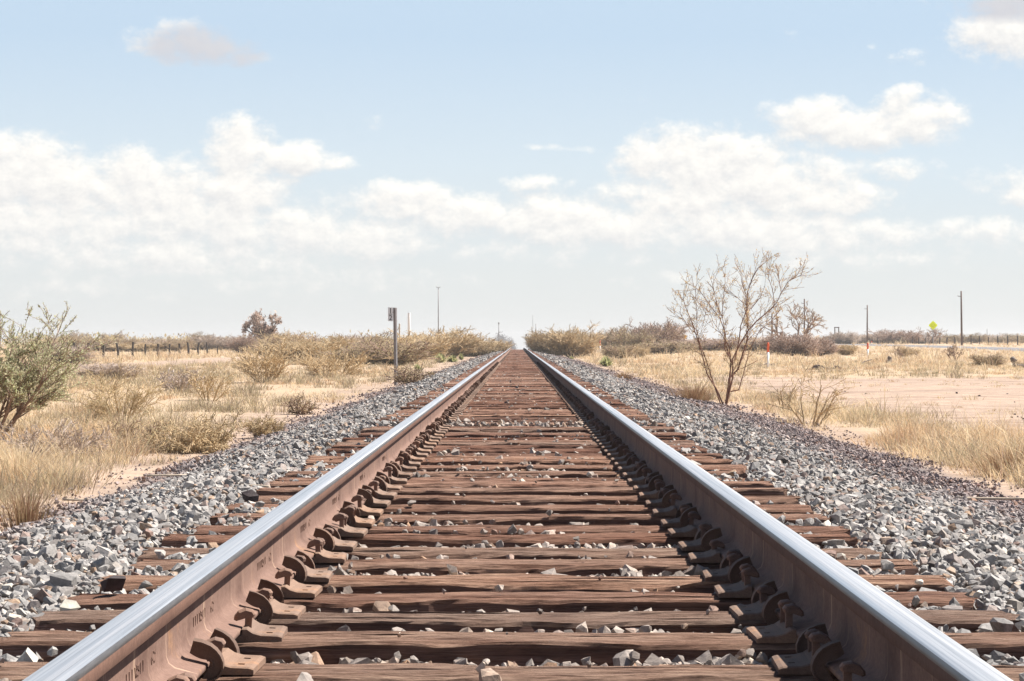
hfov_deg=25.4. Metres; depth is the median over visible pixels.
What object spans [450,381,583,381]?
crosstie
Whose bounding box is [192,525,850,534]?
crosstie
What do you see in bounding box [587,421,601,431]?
tie plate
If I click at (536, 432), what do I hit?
crosstie
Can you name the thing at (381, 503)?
tie plate
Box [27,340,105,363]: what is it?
desert shrub
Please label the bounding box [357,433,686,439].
crosstie
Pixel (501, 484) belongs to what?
crosstie
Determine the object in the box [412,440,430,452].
tie plate
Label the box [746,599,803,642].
tie plate
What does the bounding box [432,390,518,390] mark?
crosstie
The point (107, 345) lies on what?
desert shrub
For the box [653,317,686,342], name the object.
mesquite tree
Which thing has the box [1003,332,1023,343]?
desert shrub
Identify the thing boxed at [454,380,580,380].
crosstie
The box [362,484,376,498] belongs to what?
rail anchor
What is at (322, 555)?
tie plate
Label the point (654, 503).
tie plate
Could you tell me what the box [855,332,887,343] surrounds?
desert shrub
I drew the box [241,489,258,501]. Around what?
rock
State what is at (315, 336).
desert shrub
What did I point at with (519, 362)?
crosstie
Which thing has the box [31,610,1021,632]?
crosstie
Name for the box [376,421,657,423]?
crosstie
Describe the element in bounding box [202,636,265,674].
tie plate
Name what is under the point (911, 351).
desert shrub
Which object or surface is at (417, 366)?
yucca
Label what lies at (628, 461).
rail anchor
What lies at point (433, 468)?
crosstie
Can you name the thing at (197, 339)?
desert shrub
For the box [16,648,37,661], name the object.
rock
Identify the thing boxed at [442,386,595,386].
crosstie
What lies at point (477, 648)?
crosstie
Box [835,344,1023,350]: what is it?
road
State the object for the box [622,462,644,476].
tie plate
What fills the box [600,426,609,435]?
rail anchor
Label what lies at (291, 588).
tie plate
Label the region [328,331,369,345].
desert shrub
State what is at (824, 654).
rail anchor
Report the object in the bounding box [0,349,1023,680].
ballast
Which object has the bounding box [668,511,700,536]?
tie plate
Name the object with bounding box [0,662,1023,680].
crosstie
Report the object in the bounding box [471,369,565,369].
crosstie
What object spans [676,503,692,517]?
rail anchor
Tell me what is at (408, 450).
tie plate
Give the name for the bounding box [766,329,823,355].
desert shrub
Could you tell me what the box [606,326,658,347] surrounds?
desert shrub
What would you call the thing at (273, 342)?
desert shrub
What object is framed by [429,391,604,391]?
crosstie
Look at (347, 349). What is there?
desert shrub
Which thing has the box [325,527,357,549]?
tie plate
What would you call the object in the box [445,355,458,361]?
yucca
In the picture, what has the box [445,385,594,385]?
crosstie
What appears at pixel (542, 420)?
crosstie
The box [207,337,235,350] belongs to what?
desert shrub
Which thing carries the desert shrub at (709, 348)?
on the ground at (927, 389)
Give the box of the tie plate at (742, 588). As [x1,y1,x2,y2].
[714,563,759,597]
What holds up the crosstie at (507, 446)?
on the ground at (927, 389)
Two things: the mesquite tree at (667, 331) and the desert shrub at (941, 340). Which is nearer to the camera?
the mesquite tree at (667, 331)
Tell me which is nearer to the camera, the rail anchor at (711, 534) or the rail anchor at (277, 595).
the rail anchor at (277, 595)
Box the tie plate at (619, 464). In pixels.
[614,453,633,466]
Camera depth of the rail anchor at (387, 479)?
11.48 m
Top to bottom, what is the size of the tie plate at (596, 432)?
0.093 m
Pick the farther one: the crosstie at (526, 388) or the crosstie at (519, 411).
the crosstie at (526, 388)
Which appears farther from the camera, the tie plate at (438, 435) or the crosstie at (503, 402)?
the crosstie at (503, 402)
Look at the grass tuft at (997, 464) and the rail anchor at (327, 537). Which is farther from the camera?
the grass tuft at (997, 464)
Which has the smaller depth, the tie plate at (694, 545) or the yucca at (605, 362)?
the tie plate at (694, 545)
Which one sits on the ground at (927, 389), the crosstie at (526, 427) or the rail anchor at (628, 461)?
the crosstie at (526, 427)
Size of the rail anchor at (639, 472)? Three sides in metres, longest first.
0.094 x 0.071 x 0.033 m
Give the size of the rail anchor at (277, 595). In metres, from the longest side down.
0.094 x 0.071 x 0.033 m
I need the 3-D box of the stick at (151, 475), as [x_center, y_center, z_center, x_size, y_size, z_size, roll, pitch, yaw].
[-2.655,1.044,17.605,0.342,0.020,0.026,0,0,-18]
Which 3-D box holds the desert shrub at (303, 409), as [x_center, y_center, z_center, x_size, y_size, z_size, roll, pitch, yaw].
[-3.368,1.002,35.952,0.602,0.438,0.646,0,0,40]
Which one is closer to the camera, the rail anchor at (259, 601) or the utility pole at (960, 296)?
the rail anchor at (259, 601)
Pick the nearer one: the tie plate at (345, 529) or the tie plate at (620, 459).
the tie plate at (345, 529)
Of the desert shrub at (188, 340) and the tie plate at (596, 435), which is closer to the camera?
the tie plate at (596, 435)
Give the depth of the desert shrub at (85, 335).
439.56 m
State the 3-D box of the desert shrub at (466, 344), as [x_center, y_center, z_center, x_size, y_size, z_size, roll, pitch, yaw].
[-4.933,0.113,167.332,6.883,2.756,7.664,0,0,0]
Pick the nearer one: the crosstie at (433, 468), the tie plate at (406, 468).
the tie plate at (406, 468)
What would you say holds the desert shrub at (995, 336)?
on the ground at (927, 389)
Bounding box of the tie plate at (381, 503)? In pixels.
[366,489,390,506]
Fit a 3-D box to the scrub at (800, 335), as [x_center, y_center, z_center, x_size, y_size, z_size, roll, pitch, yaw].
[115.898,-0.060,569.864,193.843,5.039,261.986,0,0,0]
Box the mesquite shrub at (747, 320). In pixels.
[666,247,820,403]
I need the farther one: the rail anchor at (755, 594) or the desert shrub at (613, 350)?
the desert shrub at (613, 350)
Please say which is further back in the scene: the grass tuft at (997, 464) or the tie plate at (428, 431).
the grass tuft at (997, 464)
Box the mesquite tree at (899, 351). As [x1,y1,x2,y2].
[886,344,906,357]
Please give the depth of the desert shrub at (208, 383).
43.93 m
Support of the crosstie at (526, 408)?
on the ground at (927, 389)
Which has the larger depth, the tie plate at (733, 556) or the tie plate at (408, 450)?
the tie plate at (408, 450)
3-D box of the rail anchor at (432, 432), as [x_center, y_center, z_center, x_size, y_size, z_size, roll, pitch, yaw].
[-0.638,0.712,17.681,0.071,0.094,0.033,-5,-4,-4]
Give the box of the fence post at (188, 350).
[187,342,189,354]
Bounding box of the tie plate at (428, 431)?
[425,429,441,439]
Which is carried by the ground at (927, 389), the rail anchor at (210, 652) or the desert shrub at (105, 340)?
the desert shrub at (105, 340)
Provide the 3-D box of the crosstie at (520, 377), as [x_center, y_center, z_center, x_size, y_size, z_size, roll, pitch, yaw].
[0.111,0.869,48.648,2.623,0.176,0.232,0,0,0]
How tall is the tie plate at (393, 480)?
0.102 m
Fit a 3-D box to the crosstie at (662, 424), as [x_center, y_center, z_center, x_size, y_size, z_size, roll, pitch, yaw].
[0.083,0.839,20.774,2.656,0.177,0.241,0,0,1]
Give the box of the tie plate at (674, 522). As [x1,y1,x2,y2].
[660,504,690,526]
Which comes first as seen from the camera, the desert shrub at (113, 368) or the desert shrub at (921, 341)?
the desert shrub at (113, 368)
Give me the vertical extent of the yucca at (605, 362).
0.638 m
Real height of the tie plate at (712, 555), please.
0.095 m
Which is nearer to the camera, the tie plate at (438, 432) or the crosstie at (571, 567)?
the crosstie at (571, 567)
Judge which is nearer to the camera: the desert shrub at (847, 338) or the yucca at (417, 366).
the yucca at (417, 366)
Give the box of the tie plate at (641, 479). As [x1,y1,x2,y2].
[627,467,651,483]
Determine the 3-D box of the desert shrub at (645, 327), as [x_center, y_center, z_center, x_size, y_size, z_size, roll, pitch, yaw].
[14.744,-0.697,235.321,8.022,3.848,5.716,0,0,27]
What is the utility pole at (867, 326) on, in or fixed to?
on the ground at (927, 389)
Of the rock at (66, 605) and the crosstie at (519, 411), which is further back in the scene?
the crosstie at (519, 411)
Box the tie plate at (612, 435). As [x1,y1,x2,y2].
[599,433,616,445]
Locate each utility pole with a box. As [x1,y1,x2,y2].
[864,305,867,343]
[957,291,962,344]
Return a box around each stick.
[62,498,93,500]
[147,474,186,476]
[240,484,269,487]
[956,496,1023,500]
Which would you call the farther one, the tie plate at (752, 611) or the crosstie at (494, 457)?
the crosstie at (494, 457)
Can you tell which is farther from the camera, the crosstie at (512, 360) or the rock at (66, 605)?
the crosstie at (512, 360)
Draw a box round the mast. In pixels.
[436,286,439,330]
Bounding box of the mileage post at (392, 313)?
[388,307,397,384]
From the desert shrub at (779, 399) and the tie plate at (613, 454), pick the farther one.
the desert shrub at (779, 399)
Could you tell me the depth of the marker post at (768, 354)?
100.93 m
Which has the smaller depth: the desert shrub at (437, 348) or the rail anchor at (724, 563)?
the rail anchor at (724, 563)
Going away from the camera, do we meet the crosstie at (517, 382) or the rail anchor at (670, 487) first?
the rail anchor at (670, 487)
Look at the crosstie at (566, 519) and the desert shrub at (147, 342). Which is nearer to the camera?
the crosstie at (566, 519)
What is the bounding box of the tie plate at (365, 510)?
[351,495,383,515]
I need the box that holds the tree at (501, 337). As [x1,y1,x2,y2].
[491,331,507,341]
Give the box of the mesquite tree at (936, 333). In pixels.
[920,328,946,343]
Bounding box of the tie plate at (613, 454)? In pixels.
[607,445,623,456]
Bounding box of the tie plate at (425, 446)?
[417,436,433,449]
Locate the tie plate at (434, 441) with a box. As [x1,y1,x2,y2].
[427,434,438,442]
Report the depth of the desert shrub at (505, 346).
204.07 m
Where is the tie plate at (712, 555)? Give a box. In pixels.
[688,540,724,562]
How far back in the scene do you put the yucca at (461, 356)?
149.92 m
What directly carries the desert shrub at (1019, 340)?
on the ground at (927, 389)
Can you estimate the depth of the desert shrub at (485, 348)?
184.37 m
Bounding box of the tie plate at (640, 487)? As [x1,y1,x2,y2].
[633,477,652,489]
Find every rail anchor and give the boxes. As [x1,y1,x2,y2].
[190,638,223,680]
[210,628,239,653]
[246,590,272,624]
[258,579,283,602]
[282,555,306,582]
[295,550,314,568]
[313,527,334,551]
[323,524,340,539]
[339,508,355,527]
[342,501,359,517]
[357,488,372,507]
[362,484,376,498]
[373,476,386,491]
[376,471,389,483]
[385,462,398,477]
[397,453,408,465]
[408,446,416,456]
[414,438,423,448]
[419,432,428,441]
[425,426,434,435]
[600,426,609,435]
[612,438,621,448]
[618,445,628,456]
[626,454,636,465]
[633,460,645,470]
[636,464,646,477]
[645,471,659,483]
[648,474,662,490]
[658,484,673,498]
[662,488,677,507]
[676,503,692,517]
[680,506,697,526]
[694,523,710,539]
[701,527,721,550]
[720,549,739,568]
[728,556,752,583]
[751,580,777,603]
[762,590,789,624]
[796,623,828,652]
[810,640,843,680]
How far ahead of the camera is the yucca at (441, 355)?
127.86 m
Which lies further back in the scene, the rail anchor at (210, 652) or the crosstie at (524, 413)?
the crosstie at (524, 413)
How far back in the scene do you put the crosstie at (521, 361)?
90.27 m
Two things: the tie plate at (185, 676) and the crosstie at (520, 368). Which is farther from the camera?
the crosstie at (520, 368)
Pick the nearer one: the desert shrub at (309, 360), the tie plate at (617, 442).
the tie plate at (617, 442)
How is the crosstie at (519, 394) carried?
on the ground at (927, 389)
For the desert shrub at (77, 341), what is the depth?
261.80 m
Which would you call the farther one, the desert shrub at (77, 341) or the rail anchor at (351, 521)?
the desert shrub at (77, 341)
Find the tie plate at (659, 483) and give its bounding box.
[639,479,664,497]
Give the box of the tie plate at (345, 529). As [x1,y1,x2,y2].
[332,513,367,536]
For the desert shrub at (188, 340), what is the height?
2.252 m
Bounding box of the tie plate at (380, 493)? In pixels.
[368,480,396,497]
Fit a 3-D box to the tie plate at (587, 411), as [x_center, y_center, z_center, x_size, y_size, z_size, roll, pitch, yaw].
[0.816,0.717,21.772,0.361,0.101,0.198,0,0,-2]
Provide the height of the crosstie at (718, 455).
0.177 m
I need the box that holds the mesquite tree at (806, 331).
[753,301,827,338]
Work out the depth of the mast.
299.98 m
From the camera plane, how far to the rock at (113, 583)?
6.61 m
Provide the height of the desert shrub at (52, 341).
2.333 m
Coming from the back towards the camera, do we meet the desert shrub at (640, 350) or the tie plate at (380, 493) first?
the desert shrub at (640, 350)
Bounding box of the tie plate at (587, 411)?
[578,410,590,419]
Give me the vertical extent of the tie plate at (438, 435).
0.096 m
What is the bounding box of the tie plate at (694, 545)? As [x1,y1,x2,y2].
[678,523,712,550]
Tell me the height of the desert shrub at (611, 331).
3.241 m
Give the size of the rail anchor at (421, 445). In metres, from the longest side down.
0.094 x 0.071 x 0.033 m
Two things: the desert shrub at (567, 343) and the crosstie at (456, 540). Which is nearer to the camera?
the crosstie at (456, 540)
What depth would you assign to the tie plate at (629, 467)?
13.11 m
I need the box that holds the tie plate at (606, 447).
[601,439,614,449]
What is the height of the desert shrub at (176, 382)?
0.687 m
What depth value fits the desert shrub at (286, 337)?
209.43 m
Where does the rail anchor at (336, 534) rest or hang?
attached to the rail at (151, 636)
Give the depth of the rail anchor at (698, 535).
8.26 m
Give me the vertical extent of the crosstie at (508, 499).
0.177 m
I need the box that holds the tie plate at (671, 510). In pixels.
[652,493,681,515]
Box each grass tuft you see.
[0,435,98,483]
[0,453,125,486]
[0,483,73,531]
[612,371,638,379]
[662,381,722,401]
[959,441,1023,477]
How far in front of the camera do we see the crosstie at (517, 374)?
53.14 m
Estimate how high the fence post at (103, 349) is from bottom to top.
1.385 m
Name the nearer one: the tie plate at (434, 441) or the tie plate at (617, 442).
the tie plate at (617, 442)
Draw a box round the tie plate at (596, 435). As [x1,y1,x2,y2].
[592,426,604,436]
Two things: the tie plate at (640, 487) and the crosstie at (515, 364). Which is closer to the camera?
the tie plate at (640, 487)
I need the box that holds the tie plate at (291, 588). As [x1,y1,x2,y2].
[275,568,322,597]
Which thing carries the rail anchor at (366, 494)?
attached to the rail at (151, 636)
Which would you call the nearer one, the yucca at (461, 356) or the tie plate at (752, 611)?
the tie plate at (752, 611)
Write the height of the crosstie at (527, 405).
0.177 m
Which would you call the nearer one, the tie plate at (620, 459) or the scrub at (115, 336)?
the tie plate at (620, 459)
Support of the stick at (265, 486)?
on the ballast
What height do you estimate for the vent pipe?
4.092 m
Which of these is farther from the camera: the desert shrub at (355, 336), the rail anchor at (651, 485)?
the desert shrub at (355, 336)
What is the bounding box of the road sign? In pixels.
[929,321,936,329]
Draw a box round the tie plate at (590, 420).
[582,416,593,423]
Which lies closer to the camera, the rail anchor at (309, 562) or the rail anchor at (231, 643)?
the rail anchor at (231, 643)
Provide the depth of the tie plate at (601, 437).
17.19 m
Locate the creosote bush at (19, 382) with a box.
[0,301,120,434]
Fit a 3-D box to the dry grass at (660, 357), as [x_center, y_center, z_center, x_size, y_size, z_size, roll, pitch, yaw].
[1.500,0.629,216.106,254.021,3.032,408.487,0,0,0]
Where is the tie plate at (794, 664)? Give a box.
[772,629,833,674]
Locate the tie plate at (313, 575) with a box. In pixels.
[293,555,332,581]
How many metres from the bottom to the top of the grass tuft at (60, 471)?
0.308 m
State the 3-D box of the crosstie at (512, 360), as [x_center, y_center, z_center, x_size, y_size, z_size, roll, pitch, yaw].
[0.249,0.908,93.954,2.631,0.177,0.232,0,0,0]
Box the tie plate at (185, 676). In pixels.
[167,672,196,680]
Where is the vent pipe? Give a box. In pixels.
[408,313,409,335]
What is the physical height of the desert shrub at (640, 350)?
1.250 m
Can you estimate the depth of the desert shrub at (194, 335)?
424.48 m
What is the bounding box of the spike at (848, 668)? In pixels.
[839,660,865,680]
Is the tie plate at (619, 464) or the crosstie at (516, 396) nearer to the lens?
the tie plate at (619, 464)
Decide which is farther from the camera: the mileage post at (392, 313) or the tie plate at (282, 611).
the mileage post at (392, 313)
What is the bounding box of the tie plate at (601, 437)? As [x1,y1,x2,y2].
[594,430,606,439]
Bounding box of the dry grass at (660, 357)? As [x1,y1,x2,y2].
[0,339,1023,522]
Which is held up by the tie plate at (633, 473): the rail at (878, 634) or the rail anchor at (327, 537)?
the rail at (878, 634)
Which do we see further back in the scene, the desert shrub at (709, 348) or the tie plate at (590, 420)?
the desert shrub at (709, 348)
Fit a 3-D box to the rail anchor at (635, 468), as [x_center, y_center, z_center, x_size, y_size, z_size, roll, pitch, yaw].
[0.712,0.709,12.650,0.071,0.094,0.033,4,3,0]
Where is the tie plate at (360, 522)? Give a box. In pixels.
[344,504,374,526]
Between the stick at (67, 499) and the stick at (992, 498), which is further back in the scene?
the stick at (67, 499)
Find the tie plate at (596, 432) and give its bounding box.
[589,424,603,433]
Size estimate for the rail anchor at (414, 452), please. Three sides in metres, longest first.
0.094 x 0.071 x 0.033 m
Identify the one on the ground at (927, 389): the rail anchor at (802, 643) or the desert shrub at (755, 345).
the desert shrub at (755, 345)
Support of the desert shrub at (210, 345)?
on the ground at (927, 389)
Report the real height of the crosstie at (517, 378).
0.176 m
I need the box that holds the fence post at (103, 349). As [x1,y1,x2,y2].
[102,343,104,358]
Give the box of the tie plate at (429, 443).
[419,434,436,445]
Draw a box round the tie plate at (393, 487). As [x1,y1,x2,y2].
[378,475,402,490]
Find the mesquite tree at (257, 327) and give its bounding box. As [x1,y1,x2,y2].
[241,308,281,340]
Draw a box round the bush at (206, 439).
[133,405,246,453]
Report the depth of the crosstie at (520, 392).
33.10 m
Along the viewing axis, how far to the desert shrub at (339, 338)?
149.13 m
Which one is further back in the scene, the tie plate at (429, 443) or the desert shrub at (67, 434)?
the desert shrub at (67, 434)
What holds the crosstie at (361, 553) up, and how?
in the ballast
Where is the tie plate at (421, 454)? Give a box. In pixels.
[410,445,427,456]
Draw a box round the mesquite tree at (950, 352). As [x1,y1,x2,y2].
[941,341,963,359]
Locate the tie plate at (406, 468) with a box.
[395,457,416,471]
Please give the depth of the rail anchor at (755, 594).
6.25 m
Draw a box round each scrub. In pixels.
[0,329,386,345]
[682,332,1023,340]
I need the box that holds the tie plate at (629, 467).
[617,456,639,471]
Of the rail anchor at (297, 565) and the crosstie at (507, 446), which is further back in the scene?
the crosstie at (507, 446)
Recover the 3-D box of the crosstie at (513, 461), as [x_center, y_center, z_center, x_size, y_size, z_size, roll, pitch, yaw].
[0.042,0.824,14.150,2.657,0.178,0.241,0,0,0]
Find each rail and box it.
[22,348,511,680]
[523,348,1012,680]
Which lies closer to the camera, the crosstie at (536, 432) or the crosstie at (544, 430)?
the crosstie at (536, 432)
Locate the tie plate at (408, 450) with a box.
[405,447,424,461]
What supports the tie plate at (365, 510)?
on the crosstie at (566, 519)
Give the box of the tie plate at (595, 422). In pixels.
[586,420,598,428]
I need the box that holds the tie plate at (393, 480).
[383,466,406,483]
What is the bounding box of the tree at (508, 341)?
[501,337,514,347]
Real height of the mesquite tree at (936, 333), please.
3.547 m
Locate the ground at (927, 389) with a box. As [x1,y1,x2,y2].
[0,343,1023,531]
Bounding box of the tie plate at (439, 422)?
[436,421,449,429]
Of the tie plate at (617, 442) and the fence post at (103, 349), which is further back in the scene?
the fence post at (103, 349)
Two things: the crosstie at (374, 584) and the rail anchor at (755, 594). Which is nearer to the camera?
the rail anchor at (755, 594)
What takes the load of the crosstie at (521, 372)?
on the ground at (927, 389)
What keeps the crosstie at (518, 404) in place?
on the ground at (927, 389)
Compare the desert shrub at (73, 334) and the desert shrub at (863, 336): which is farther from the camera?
the desert shrub at (73, 334)
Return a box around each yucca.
[413,364,422,370]
[434,353,447,362]
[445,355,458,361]
[458,353,463,359]
[598,355,613,366]
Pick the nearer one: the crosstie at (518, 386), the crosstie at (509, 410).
the crosstie at (509, 410)
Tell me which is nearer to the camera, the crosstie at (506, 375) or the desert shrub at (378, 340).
the crosstie at (506, 375)
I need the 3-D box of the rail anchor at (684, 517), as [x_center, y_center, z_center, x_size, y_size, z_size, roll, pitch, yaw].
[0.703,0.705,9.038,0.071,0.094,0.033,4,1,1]
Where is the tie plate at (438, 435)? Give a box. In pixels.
[432,428,443,436]
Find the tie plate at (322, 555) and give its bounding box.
[307,537,346,563]
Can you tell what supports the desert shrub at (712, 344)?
on the ground at (927, 389)
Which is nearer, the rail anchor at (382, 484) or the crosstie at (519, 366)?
the rail anchor at (382, 484)
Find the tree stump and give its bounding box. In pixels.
[1010,356,1016,363]
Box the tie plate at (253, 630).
[234,608,287,641]
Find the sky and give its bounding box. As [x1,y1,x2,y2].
[0,0,1023,348]
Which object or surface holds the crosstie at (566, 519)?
on the ground at (927, 389)
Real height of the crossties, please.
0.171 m
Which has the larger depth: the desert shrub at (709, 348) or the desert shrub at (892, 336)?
the desert shrub at (892, 336)
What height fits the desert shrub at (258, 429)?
0.352 m
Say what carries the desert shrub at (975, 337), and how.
on the ground at (927, 389)
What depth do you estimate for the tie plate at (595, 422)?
19.32 m
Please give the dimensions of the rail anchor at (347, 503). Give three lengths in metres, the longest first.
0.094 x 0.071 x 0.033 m
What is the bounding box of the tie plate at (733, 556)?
[702,549,742,580]
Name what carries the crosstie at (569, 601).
on the ground at (927, 389)
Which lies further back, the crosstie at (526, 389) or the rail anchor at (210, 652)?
the crosstie at (526, 389)
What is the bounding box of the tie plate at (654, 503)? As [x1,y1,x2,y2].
[645,488,670,506]
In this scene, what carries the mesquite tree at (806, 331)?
on the ground at (927, 389)
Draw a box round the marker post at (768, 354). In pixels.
[767,342,768,366]
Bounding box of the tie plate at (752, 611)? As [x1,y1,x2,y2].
[729,585,779,619]
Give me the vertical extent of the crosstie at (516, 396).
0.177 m
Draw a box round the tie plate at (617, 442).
[604,440,622,452]
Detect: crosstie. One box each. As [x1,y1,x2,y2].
[0,630,1023,665]
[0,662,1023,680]
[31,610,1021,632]
[67,591,979,612]
[98,573,954,593]
[129,558,918,576]
[137,547,881,561]
[161,532,858,548]
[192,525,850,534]
[210,513,831,525]
[226,503,813,514]
[244,495,802,504]
[256,487,788,495]
[268,480,773,487]
[274,477,756,480]
[284,471,747,477]
[302,464,746,473]
[305,458,732,464]
[306,455,715,461]
[325,448,708,455]
[327,453,723,458]
[331,445,702,448]
[335,441,694,445]
[342,437,680,441]
[346,440,695,443]
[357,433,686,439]
[360,428,673,433]
[370,426,674,429]
[372,432,680,433]
[375,419,651,423]
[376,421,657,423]
[376,422,665,426]
[380,417,649,419]
[386,414,647,417]
[394,410,634,412]
[394,412,643,414]
[396,411,640,412]
[401,407,633,409]
[403,409,637,410]
[406,402,622,403]
[406,403,625,406]
[407,405,630,407]
[412,400,620,401]
[415,399,619,400]
[416,397,611,398]
[419,396,613,398]
[425,395,612,395]
[427,394,611,394]
[428,392,607,393]
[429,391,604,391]
[429,392,556,392]
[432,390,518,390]
[436,389,601,390]
[437,388,598,388]
[440,387,591,387]
[442,384,590,385]
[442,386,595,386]
[445,383,589,383]
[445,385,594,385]
[448,382,586,382]
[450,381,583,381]
[452,379,580,379]
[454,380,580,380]
[455,378,579,378]
[457,377,578,377]
[458,375,543,376]
[460,376,576,376]
[462,374,573,374]
[467,370,539,370]
[467,372,572,372]
[469,371,567,371]
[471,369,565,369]
[475,368,563,368]
[476,366,559,366]
[478,364,554,364]
[479,363,552,363]
[481,388,553,388]
[484,362,553,362]
[486,360,531,360]
[486,361,551,361]
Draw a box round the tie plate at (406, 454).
[401,452,420,465]
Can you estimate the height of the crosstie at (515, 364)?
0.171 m
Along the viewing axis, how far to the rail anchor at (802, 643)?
5.26 m
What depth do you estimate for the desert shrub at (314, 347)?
129.04 m
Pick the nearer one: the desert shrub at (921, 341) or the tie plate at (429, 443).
the tie plate at (429, 443)
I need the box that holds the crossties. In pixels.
[501,349,534,352]
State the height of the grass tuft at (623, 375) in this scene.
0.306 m
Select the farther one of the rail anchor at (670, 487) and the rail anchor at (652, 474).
the rail anchor at (652, 474)
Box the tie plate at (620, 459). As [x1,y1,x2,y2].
[611,448,630,461]
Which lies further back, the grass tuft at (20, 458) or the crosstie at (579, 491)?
the grass tuft at (20, 458)
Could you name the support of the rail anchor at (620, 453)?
attached to the rail at (878, 634)
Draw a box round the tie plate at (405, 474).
[391,462,412,476]
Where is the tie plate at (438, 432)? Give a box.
[430,423,445,433]
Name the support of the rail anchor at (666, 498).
attached to the rail at (878, 634)
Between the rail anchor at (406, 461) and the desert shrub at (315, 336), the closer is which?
the rail anchor at (406, 461)
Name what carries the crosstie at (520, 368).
on the ground at (927, 389)
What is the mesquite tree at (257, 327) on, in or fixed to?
on the ground at (927, 389)
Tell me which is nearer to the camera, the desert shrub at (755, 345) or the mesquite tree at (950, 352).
the mesquite tree at (950, 352)
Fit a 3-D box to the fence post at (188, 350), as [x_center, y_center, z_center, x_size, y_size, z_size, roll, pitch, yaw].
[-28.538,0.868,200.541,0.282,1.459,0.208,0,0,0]
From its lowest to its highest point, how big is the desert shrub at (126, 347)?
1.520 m
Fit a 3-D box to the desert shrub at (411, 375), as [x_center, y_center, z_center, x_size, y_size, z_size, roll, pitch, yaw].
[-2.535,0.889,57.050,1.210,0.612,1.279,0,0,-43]
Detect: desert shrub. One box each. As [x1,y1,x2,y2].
[0,416,115,460]
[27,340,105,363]
[38,335,80,347]
[55,331,81,339]
[65,336,97,349]
[73,357,172,422]
[75,337,115,349]
[75,360,147,379]
[77,332,98,338]
[87,339,136,351]
[94,414,168,442]
[99,331,128,339]
[109,342,166,351]
[114,335,142,345]
[135,338,171,344]
[139,336,178,341]
[148,339,193,351]
[156,364,212,391]
[165,336,196,350]
[181,332,214,338]
[181,368,239,400]
[185,333,216,343]
[186,341,210,349]
[198,334,231,349]
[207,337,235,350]
[223,330,262,353]
[223,338,302,381]
[239,411,288,435]
[247,334,305,356]
[256,327,308,346]
[264,334,345,361]
[279,393,320,414]
[285,334,359,351]
[293,330,321,343]
[293,343,393,377]
[317,341,391,364]
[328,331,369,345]
[348,334,441,365]
[352,328,405,345]
[376,328,462,359]
[381,364,436,384]
[403,325,489,356]
[463,331,504,356]
[487,339,512,353]
[521,324,584,355]
[523,332,544,352]
[544,320,608,357]
[581,328,614,348]
[598,325,636,346]
[598,339,637,358]
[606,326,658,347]
[618,344,652,357]
[620,317,691,344]
[632,339,704,353]
[670,337,716,342]
[674,338,733,350]
[701,337,752,350]
[736,336,766,350]
[754,377,802,413]
[759,334,782,354]
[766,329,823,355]
[768,354,864,425]
[798,333,843,355]
[822,330,861,343]
[835,342,859,354]
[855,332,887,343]
[865,327,930,343]
[897,346,921,356]
[914,335,938,343]
[931,336,953,343]
[938,333,963,342]
[964,332,990,342]
[968,351,1007,366]
[981,333,1005,342]
[991,336,1015,342]
[1001,335,1023,342]
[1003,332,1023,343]
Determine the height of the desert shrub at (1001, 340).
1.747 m
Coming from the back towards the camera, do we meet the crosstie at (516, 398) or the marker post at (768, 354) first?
the marker post at (768, 354)
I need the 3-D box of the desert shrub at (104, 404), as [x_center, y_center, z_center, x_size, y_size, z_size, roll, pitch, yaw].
[-5.385,0.691,31.062,1.367,1.023,1.399,0,0,-38]
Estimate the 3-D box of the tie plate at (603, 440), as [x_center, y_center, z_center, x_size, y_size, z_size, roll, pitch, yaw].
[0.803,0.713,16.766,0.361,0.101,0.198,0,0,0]
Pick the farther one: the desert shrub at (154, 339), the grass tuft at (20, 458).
the desert shrub at (154, 339)
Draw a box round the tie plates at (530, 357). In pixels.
[500,349,534,362]
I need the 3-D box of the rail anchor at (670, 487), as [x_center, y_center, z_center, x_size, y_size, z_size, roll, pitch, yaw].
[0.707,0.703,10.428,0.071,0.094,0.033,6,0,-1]
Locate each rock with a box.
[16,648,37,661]
[60,599,80,610]
[100,575,125,591]
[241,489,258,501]
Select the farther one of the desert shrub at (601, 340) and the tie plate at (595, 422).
the desert shrub at (601, 340)
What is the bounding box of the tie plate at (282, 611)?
[255,588,305,618]
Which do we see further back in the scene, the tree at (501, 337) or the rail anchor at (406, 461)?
the tree at (501, 337)
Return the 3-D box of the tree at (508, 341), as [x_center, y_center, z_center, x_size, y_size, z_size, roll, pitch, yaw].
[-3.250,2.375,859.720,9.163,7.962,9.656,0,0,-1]
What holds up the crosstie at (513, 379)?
on the ground at (927, 389)
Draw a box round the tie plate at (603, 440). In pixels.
[596,430,612,442]
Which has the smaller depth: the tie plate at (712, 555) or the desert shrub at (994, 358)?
the tie plate at (712, 555)
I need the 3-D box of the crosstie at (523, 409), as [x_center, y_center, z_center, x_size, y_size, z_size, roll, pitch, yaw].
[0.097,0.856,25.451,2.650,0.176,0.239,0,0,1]
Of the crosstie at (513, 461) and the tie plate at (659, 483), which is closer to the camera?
the tie plate at (659, 483)
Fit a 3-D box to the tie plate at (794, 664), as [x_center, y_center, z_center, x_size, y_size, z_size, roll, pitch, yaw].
[0.775,0.705,5.134,0.361,0.104,0.198,0,0,2]
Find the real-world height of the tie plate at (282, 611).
0.096 m

